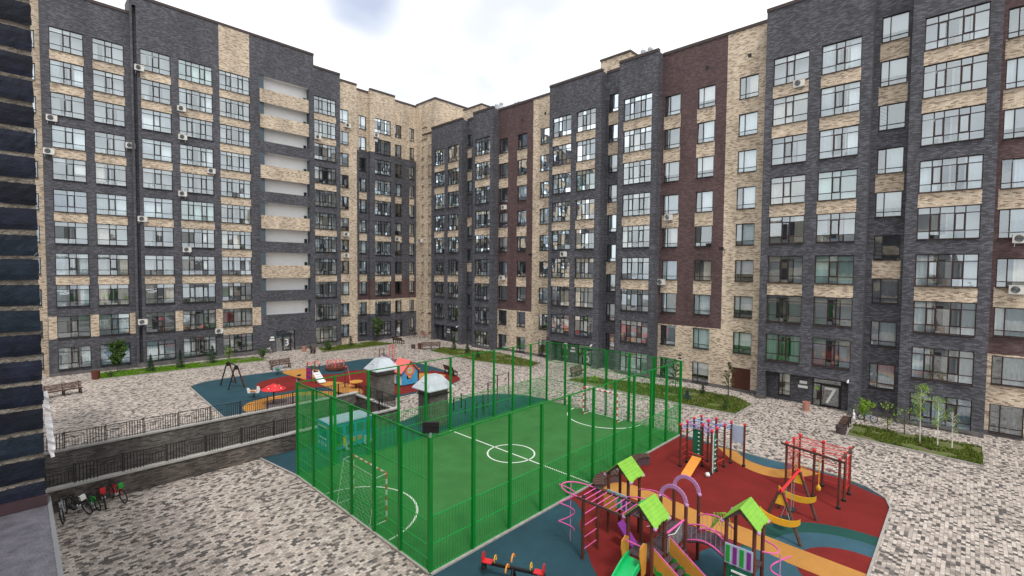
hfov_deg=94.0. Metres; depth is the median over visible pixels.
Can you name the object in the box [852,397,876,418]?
bush
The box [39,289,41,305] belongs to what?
window
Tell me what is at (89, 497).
bicycle
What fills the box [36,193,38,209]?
window
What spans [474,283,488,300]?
window
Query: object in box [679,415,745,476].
climbing frame
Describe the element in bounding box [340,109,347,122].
window
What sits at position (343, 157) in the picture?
window
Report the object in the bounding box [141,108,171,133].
window
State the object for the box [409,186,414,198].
window
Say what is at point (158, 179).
window
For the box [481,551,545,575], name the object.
seesaw
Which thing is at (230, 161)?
window
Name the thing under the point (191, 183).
window
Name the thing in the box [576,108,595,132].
window
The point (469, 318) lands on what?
window
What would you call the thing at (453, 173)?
window
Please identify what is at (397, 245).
window
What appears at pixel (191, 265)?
window
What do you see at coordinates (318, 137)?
air conditioner
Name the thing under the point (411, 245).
window
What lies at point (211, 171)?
air conditioner
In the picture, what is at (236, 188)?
window
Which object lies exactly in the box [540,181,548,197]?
window
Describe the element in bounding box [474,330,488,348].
window
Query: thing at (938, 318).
window
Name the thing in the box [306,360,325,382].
toddler slide
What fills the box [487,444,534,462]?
court markings
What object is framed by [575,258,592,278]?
window
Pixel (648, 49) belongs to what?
roof vent
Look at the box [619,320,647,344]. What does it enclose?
window
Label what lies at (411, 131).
window
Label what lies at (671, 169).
window
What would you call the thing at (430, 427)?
floodlight
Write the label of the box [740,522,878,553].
rubber patch
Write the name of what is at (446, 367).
park bench
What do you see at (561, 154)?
window
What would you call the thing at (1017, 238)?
air conditioner
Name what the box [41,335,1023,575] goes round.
ground
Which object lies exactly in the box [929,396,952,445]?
birch tree
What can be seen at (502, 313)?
window
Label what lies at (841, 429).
litter bin
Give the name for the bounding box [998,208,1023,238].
window
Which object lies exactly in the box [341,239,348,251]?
window
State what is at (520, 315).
window
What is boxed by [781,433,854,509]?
climbing frame
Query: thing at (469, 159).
window
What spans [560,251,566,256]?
air conditioner
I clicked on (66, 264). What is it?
window
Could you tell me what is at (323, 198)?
window
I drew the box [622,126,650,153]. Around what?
window
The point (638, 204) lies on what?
window
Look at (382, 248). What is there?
window
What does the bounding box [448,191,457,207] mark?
window
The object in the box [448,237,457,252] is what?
window
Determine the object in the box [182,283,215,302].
window
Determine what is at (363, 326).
window
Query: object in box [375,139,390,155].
window
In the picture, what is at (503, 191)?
window
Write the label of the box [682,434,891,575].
playground kerb
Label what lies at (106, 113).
window
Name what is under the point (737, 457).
rubber patch
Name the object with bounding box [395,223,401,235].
window
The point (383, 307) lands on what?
window
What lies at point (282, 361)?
park bench
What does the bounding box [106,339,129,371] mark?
young tree
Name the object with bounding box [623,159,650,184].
window
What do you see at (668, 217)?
air conditioner
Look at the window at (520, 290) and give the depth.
57.90 m
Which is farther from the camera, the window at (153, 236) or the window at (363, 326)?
the window at (363, 326)
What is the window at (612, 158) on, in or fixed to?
in the apartment building at (641, 145)
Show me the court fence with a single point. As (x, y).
(342, 456)
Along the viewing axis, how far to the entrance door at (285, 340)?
58.37 m
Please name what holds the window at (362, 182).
in the apartment building at (385, 181)
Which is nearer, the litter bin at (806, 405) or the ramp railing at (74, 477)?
the ramp railing at (74, 477)
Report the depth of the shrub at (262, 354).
53.13 m
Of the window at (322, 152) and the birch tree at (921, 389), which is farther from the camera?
the window at (322, 152)
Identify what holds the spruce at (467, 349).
on the grass bed at (469, 356)
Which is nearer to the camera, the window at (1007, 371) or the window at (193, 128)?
the window at (1007, 371)
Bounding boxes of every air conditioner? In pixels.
[43,147,54,155]
[46,114,56,123]
[125,142,131,149]
[134,64,143,72]
[137,216,146,223]
[138,319,147,326]
[177,105,185,113]
[178,134,186,142]
[178,191,186,198]
[182,247,190,253]
[207,168,215,174]
[215,328,222,334]
[315,134,320,141]
[499,275,504,281]
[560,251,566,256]
[657,279,665,286]
[664,214,672,222]
[793,78,804,90]
[1008,285,1023,297]
[1012,234,1023,246]
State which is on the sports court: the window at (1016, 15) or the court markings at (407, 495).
the court markings at (407, 495)
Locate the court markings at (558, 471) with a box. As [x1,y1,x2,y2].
[529,460,587,482]
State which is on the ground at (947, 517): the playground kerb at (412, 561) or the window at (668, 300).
the playground kerb at (412, 561)
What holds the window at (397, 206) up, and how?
in the apartment building at (385, 181)
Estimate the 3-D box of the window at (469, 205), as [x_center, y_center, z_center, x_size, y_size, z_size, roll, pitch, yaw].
[-5.387,-10.341,63.950,0.800,1.783,1.000,3,3,44]
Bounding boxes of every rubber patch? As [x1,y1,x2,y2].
[244,391,339,411]
[256,370,459,394]
[265,395,324,407]
[283,368,317,381]
[317,381,361,393]
[408,373,445,378]
[417,366,430,371]
[571,437,888,575]
[603,482,865,575]
[695,547,795,575]
[718,447,818,477]
[738,452,795,468]
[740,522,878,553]
[775,532,875,575]
[797,547,871,575]
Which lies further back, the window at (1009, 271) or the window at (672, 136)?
the window at (672, 136)
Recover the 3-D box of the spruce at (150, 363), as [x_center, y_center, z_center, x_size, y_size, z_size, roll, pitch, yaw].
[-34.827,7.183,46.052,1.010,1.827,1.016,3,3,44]
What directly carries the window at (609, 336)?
in the apartment building at (641, 145)
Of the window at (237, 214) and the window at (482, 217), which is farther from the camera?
the window at (482, 217)
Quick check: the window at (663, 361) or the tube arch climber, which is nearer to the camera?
the tube arch climber
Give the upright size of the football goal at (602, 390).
1.993 m
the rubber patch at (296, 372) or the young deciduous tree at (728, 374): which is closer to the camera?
the young deciduous tree at (728, 374)
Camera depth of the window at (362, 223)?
66.08 m
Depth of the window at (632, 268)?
46.48 m
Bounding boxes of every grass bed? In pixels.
[321,343,374,350]
[436,348,536,366]
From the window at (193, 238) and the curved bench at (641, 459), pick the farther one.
the window at (193, 238)
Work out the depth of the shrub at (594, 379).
42.87 m
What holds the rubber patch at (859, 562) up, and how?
on the rubber patch at (808, 540)
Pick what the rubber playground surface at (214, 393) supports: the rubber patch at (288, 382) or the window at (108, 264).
the rubber patch at (288, 382)
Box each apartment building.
[0,0,45,504]
[30,0,341,376]
[340,79,467,343]
[431,92,549,357]
[547,19,766,393]
[756,0,1023,440]
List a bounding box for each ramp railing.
[44,382,348,450]
[45,397,388,489]
[359,384,395,406]
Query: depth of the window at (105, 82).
46.14 m
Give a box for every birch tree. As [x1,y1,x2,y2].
[911,383,931,441]
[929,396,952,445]
[947,410,963,447]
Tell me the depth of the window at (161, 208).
48.69 m
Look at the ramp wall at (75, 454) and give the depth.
26.96 m
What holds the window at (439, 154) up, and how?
in the apartment building at (487, 163)
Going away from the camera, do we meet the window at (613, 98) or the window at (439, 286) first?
the window at (613, 98)
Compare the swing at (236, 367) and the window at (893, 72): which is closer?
the window at (893, 72)
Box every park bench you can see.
[42,381,83,395]
[269,358,290,369]
[309,344,315,353]
[392,336,404,343]
[421,341,440,349]
[443,364,457,376]
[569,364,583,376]
[838,411,854,426]
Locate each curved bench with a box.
[593,469,618,493]
[629,453,649,465]
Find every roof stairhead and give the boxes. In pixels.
[463,103,489,120]
[600,49,638,72]
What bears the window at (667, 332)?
in the apartment building at (641, 145)
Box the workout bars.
[453,372,508,413]
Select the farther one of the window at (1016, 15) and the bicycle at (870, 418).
the bicycle at (870, 418)
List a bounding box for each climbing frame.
[379,344,394,361]
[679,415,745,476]
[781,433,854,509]
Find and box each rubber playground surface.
[191,358,457,415]
[263,394,544,473]
[433,435,888,575]
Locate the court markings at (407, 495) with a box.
[328,486,417,539]
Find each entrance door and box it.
[276,330,294,350]
[395,320,401,336]
[452,327,457,341]
[578,344,591,365]
[812,377,841,409]
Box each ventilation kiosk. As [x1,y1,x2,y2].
[364,357,396,401]
[412,373,453,426]
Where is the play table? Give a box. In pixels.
[349,380,362,387]
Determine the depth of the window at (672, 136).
44.28 m
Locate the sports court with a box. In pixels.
[302,401,672,569]
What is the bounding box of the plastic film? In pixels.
[44,391,54,457]
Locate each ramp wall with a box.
[44,391,358,487]
[45,406,396,512]
[355,394,392,411]
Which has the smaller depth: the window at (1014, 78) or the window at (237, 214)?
the window at (1014, 78)
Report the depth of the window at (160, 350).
49.31 m
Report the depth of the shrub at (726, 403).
34.82 m
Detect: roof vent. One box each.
[495,102,503,108]
[640,46,652,53]
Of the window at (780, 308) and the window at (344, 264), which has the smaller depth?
the window at (780, 308)
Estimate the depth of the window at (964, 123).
30.60 m
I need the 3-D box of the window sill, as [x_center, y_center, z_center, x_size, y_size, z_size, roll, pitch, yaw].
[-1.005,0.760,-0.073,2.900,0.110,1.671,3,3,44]
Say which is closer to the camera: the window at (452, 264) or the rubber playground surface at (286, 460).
the rubber playground surface at (286, 460)
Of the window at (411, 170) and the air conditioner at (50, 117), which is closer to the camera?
the air conditioner at (50, 117)
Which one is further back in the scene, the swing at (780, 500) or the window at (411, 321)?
the window at (411, 321)
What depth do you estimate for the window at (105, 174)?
46.57 m
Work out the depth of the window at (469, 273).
64.17 m
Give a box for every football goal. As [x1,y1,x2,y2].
[337,458,386,526]
[583,386,622,422]
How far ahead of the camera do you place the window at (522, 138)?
57.10 m
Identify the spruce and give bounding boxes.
[145,354,155,371]
[175,349,184,367]
[203,345,218,363]
[450,337,456,349]
[464,342,469,352]
[682,388,691,398]
[699,384,706,393]
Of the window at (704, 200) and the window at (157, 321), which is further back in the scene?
the window at (157, 321)
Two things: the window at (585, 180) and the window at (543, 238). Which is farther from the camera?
the window at (543, 238)
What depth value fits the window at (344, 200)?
63.91 m
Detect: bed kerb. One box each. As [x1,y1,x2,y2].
[100,356,266,379]
[318,341,394,352]
[429,347,540,367]
[566,376,752,414]
[845,424,983,466]
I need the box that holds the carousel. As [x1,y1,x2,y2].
[325,359,345,370]
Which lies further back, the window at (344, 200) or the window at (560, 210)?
the window at (344, 200)
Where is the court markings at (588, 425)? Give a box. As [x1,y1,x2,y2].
[567,408,638,428]
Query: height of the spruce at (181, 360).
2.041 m
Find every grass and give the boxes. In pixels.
[100,357,267,378]
[319,341,395,351]
[431,347,538,365]
[569,376,750,413]
[849,423,984,464]
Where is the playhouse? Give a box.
[395,358,419,385]
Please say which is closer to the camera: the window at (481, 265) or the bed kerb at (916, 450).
the bed kerb at (916, 450)
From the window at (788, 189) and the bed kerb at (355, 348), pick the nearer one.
the window at (788, 189)
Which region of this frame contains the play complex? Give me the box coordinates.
[558,456,790,575]
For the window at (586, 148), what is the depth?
49.56 m
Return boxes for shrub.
[106,369,116,376]
[225,348,234,357]
[254,348,267,356]
[323,341,333,348]
[591,375,598,382]
[723,399,728,407]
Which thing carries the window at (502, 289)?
in the apartment building at (487, 163)
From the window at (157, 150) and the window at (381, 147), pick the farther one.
the window at (381, 147)
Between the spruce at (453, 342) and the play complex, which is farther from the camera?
the spruce at (453, 342)
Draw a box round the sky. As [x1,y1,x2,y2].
[95,0,791,106]
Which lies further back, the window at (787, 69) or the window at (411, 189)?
the window at (411, 189)
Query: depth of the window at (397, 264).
70.53 m
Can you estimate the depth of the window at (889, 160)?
33.36 m
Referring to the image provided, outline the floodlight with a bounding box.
[423,421,438,437]
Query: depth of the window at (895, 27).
33.06 m
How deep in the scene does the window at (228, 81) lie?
53.45 m
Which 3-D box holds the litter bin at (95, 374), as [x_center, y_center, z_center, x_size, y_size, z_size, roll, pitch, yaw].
[-37.340,7.802,42.843,0.681,0.750,0.691,3,3,44]
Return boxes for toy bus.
[317,410,371,452]
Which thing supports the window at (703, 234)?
in the apartment building at (641, 145)
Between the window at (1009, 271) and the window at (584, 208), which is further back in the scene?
the window at (584, 208)
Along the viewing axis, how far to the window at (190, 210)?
51.20 m
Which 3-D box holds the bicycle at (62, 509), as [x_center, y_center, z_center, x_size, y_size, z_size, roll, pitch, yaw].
[-18.070,8.812,19.193,0.555,0.965,1.642,-14,11,-37]
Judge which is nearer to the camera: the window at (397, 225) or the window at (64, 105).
the window at (64, 105)
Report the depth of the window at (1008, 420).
29.74 m
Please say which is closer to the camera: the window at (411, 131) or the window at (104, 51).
the window at (104, 51)
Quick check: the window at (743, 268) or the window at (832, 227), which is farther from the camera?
the window at (743, 268)
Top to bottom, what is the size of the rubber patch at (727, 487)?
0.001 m
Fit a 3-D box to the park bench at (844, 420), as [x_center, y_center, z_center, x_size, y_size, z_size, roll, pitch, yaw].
[22.009,8.675,31.416,0.644,0.927,2.200,3,3,42]
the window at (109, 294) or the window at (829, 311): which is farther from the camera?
the window at (109, 294)
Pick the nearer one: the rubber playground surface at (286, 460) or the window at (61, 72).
the rubber playground surface at (286, 460)
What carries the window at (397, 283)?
in the apartment building at (385, 181)
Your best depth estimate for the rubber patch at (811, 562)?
17.84 m
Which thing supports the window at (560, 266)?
in the apartment building at (641, 145)
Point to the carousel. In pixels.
(335, 366)
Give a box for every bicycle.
[52,495,67,523]
[66,489,92,513]
[85,491,100,509]
[93,483,109,508]
[109,478,127,502]
[857,412,877,422]
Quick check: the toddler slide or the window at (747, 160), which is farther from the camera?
the toddler slide
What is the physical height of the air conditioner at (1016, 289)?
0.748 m
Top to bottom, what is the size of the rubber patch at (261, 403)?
0.001 m
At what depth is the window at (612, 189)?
48.77 m
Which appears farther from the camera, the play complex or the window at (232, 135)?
the window at (232, 135)
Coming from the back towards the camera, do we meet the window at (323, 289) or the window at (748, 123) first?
the window at (323, 289)
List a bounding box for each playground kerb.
[189,386,222,416]
[190,358,460,392]
[260,458,429,575]
[430,434,679,575]
[459,393,531,399]
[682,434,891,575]
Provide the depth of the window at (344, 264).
64.06 m
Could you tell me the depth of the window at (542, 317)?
55.50 m
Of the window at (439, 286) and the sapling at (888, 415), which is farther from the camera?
the window at (439, 286)
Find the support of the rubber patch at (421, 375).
on the rubber patch at (288, 382)
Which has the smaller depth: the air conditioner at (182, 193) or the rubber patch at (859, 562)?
the rubber patch at (859, 562)
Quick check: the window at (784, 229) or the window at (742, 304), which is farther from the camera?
the window at (742, 304)
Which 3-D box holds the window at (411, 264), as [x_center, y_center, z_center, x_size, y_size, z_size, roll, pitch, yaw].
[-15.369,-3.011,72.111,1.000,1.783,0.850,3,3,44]
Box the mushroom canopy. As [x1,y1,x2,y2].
[261,383,285,403]
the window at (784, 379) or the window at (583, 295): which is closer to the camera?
the window at (784, 379)
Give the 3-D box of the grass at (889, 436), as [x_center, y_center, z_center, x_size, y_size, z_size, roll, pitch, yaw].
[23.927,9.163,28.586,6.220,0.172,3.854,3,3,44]
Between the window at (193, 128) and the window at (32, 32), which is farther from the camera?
the window at (193, 128)
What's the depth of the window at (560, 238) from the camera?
52.36 m
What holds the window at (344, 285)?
in the apartment building at (385, 181)
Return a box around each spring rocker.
[247,386,259,397]
[273,365,282,374]
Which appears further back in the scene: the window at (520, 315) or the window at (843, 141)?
the window at (520, 315)
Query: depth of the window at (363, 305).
66.64 m
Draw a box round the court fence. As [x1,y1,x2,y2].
[295,341,682,574]
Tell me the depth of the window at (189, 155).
51.24 m
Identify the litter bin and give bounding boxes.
[90,370,100,379]
[802,401,810,410]
[835,424,846,434]
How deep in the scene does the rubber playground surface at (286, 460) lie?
31.01 m
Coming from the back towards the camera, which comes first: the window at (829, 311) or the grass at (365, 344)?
the grass at (365, 344)
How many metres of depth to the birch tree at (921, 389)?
28.60 m
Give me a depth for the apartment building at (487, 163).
59.92 m
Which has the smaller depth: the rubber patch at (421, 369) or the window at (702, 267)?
the window at (702, 267)
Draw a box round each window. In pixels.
[30,30,33,46]
[32,63,34,79]
[33,96,35,112]
[34,129,36,145]
[36,161,37,177]
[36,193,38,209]
[37,226,39,241]
[38,257,40,273]
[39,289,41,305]
[40,321,42,337]
[41,352,43,367]
[48,26,83,56]
[49,59,83,88]
[50,92,84,119]
[51,124,85,151]
[52,157,86,182]
[53,189,87,213]
[54,221,87,244]
[55,253,89,275]
[56,285,89,307]
[57,315,90,338]
[58,346,91,370]
[92,37,123,66]
[93,69,124,96]
[93,100,124,126]
[94,131,125,156]
[95,162,126,186]
[96,193,127,216]
[97,224,127,245]
[97,254,128,275]
[98,284,129,305]
[99,313,129,335]
[100,342,130,365]
[140,48,170,76]
[141,79,170,104]
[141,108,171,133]
[142,138,172,162]
[142,167,172,190]
[143,197,172,218]
[144,226,173,246]
[144,255,173,275]
[145,284,174,303]
[146,312,175,332]
[146,339,176,361]
[178,59,212,86]
[179,87,212,113]
[179,116,212,140]
[180,144,213,167]
[180,172,213,194]
[181,200,213,221]
[181,228,214,248]
[182,256,214,274]
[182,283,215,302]
[183,310,215,330]
[183,336,216,357]
[219,70,249,95]
[219,97,249,121]
[220,124,250,147]
[220,151,249,172]
[221,177,250,198]
[221,204,251,224]
[221,230,250,249]
[222,257,251,274]
[222,283,251,301]
[223,308,252,327]
[223,333,252,353]
[314,96,335,116]
[314,119,335,139]
[314,143,336,162]
[315,166,335,184]
[315,189,335,207]
[315,213,335,229]
[315,236,336,252]
[315,259,336,274]
[316,281,336,297]
[316,304,336,320]
[316,326,336,343]
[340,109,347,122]
[340,131,347,144]
[340,153,348,166]
[340,174,348,187]
[341,196,348,209]
[341,218,348,230]
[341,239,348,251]
[341,261,348,272]
[341,282,349,294]
[341,303,349,315]
[341,324,349,336]
[359,115,365,129]
[359,136,366,150]
[359,157,366,171]
[359,178,365,191]
[359,199,366,212]
[359,220,365,232]
[359,241,366,253]
[359,261,366,273]
[360,282,366,294]
[360,302,366,314]
[360,322,366,335]
[375,118,390,135]
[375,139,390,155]
[375,159,390,175]
[375,180,390,195]
[375,200,390,215]
[375,221,390,235]
[375,241,390,255]
[375,261,390,275]
[375,281,390,295]
[375,301,390,315]
[375,321,390,335]
[395,125,400,137]
[395,145,400,157]
[395,164,400,176]
[395,184,400,196]
[395,203,400,215]
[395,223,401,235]
[395,242,400,254]
[395,262,400,273]
[395,281,400,292]
[395,300,400,312]
[409,128,413,140]
[409,148,413,159]
[409,167,414,179]
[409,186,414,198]
[409,205,413,216]
[409,224,413,235]
[409,243,413,254]
[409,262,413,273]
[409,281,413,292]
[409,300,413,311]
[409,318,413,329]
[434,193,443,209]
[434,216,443,231]
[434,281,443,296]
[435,149,443,165]
[435,171,443,187]
[435,238,443,252]
[435,260,443,274]
[435,303,443,318]
[441,325,444,337]
[447,214,457,230]
[447,282,457,297]
[447,304,457,320]
[448,145,458,162]
[448,168,458,184]
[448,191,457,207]
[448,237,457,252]
[448,260,457,275]
[467,135,471,148]
[467,158,471,171]
[467,181,471,194]
[467,249,470,262]
[467,294,470,307]
[468,204,471,216]
[468,227,470,239]
[468,272,470,284]
[468,317,470,329]
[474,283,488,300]
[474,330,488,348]
[475,161,489,180]
[475,210,489,227]
[475,235,488,251]
[475,259,488,275]
[475,307,488,324]
[476,136,489,155]
[476,186,489,203]
[498,212,506,227]
[499,163,507,178]
[499,237,506,251]
[499,262,506,275]
[499,286,506,300]
[499,310,506,324]
[499,334,505,349]
[500,138,507,153]
[500,188,507,202]
[516,236,525,251]
[516,261,525,276]
[516,287,525,301]
[516,312,524,327]
[516,336,524,352]
[517,159,526,175]
[518,133,526,149]
[518,185,526,200]
[518,210,525,225]
[539,154,548,171]
[539,208,548,224]
[539,261,547,276]
[539,287,547,303]
[539,314,546,329]
[539,340,545,355]
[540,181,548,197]
[540,235,547,250]
[541,127,548,144]
[550,314,568,334]
[551,286,568,306]
[552,143,570,166]
[552,172,570,194]
[552,201,569,221]
[552,230,569,249]
[552,258,568,277]
[553,114,570,137]
[573,316,592,337]
[574,228,593,249]
[575,198,593,220]
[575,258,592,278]
[575,287,592,307]
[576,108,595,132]
[576,168,594,190]
[577,138,594,161]
[605,303,614,320]
[605,333,613,350]
[607,184,616,202]
[607,244,615,261]
[607,274,614,291]
[608,154,616,172]
[608,215,615,231]
[609,93,617,112]
[609,124,617,142]
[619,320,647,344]
[620,257,648,279]
[620,289,647,312]
[620,351,646,376]
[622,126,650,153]
[622,192,649,216]
[622,225,648,247]
[623,93,651,121]
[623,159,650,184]
[659,357,673,377]
[660,325,674,345]
[661,227,677,247]
[661,293,675,312]
[662,261,676,279]
[663,127,679,149]
[663,161,678,182]
[663,194,677,214]
[664,94,680,116]
[691,361,707,383]
[693,260,710,280]
[693,294,709,315]
[693,328,708,349]
[695,191,712,212]
[695,226,711,246]
[696,155,713,178]
[697,120,714,143]
[698,85,714,108]
[733,296,752,318]
[733,332,751,354]
[734,260,753,281]
[735,223,754,245]
[736,186,755,209]
[738,111,757,136]
[738,149,756,172]
[739,74,758,99]
[765,333,799,363]
[766,295,801,323]
[768,256,802,283]
[769,215,803,243]
[770,174,805,204]
[771,133,806,165]
[772,92,807,126]
[773,50,809,86]
[778,373,790,396]
[811,337,850,370]
[813,297,852,327]
[814,255,853,284]
[816,212,855,242]
[817,168,857,201]
[818,125,858,159]
[819,80,860,117]
[821,36,861,75]
[868,363,894,390]
[870,321,896,347]
[872,278,898,304]
[873,235,900,260]
[875,191,902,217]
[876,146,903,174]
[878,101,905,131]
[880,56,907,87]
[881,11,909,43]
[908,392,971,434]
[911,346,974,385]
[912,301,976,336]
[914,254,978,287]
[916,204,981,239]
[918,154,983,193]
[920,104,985,146]
[922,53,988,98]
[924,1,990,51]
[988,403,1023,438]
[990,356,1023,388]
[993,307,1023,338]
[995,258,1023,287]
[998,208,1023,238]
[1000,158,1023,189]
[1002,107,1023,139]
[1005,57,1023,89]
[1007,6,1023,38]
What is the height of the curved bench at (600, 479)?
0.470 m
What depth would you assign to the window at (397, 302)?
70.72 m
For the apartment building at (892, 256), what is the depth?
33.02 m
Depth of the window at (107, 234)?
46.57 m
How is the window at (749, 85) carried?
in the apartment building at (641, 145)
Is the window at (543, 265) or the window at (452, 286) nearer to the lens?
the window at (543, 265)
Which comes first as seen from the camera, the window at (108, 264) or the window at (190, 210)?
the window at (108, 264)
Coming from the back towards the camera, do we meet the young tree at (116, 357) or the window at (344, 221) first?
the window at (344, 221)
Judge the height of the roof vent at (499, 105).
2.860 m
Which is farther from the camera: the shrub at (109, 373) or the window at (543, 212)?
the window at (543, 212)
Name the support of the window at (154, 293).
in the apartment building at (254, 222)
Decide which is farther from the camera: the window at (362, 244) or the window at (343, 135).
the window at (362, 244)
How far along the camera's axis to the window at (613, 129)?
48.44 m
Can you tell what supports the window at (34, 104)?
in the apartment building at (254, 222)
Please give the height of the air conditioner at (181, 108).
0.748 m
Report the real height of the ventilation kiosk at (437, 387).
3.280 m
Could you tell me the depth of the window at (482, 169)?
60.62 m
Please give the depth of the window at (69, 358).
45.11 m
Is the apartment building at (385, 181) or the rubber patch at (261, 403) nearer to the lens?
the rubber patch at (261, 403)
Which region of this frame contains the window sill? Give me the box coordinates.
[0,494,63,575]
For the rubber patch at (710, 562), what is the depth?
16.54 m
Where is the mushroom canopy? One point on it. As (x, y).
(273, 387)
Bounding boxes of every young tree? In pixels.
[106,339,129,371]
[371,317,382,340]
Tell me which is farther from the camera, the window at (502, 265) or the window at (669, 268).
the window at (502, 265)
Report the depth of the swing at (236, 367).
40.27 m
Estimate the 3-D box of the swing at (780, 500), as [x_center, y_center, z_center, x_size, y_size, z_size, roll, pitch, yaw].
[11.058,8.550,19.056,1.553,2.020,2.700,3,3,44]
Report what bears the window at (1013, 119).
in the apartment building at (892, 256)
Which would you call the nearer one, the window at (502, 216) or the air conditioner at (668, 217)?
the air conditioner at (668, 217)
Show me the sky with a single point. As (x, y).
(467, 53)
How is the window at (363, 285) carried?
in the apartment building at (385, 181)
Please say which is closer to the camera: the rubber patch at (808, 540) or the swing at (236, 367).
the rubber patch at (808, 540)
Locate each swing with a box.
[220,361,244,389]
[760,468,817,546]
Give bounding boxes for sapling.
[880,402,900,430]
[893,409,915,433]
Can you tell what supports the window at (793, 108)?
in the apartment building at (892, 256)
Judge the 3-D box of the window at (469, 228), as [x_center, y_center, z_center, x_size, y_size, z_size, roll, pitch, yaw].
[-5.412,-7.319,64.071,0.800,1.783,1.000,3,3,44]
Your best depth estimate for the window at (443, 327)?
68.05 m
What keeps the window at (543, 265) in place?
in the apartment building at (487, 163)
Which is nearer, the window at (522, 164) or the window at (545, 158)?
the window at (545, 158)
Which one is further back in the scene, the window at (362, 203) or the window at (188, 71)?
the window at (362, 203)
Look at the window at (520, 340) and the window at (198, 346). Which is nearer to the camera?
the window at (198, 346)
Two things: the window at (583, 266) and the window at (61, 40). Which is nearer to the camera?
the window at (61, 40)
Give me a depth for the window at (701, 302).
42.73 m
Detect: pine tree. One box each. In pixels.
[668,358,678,393]
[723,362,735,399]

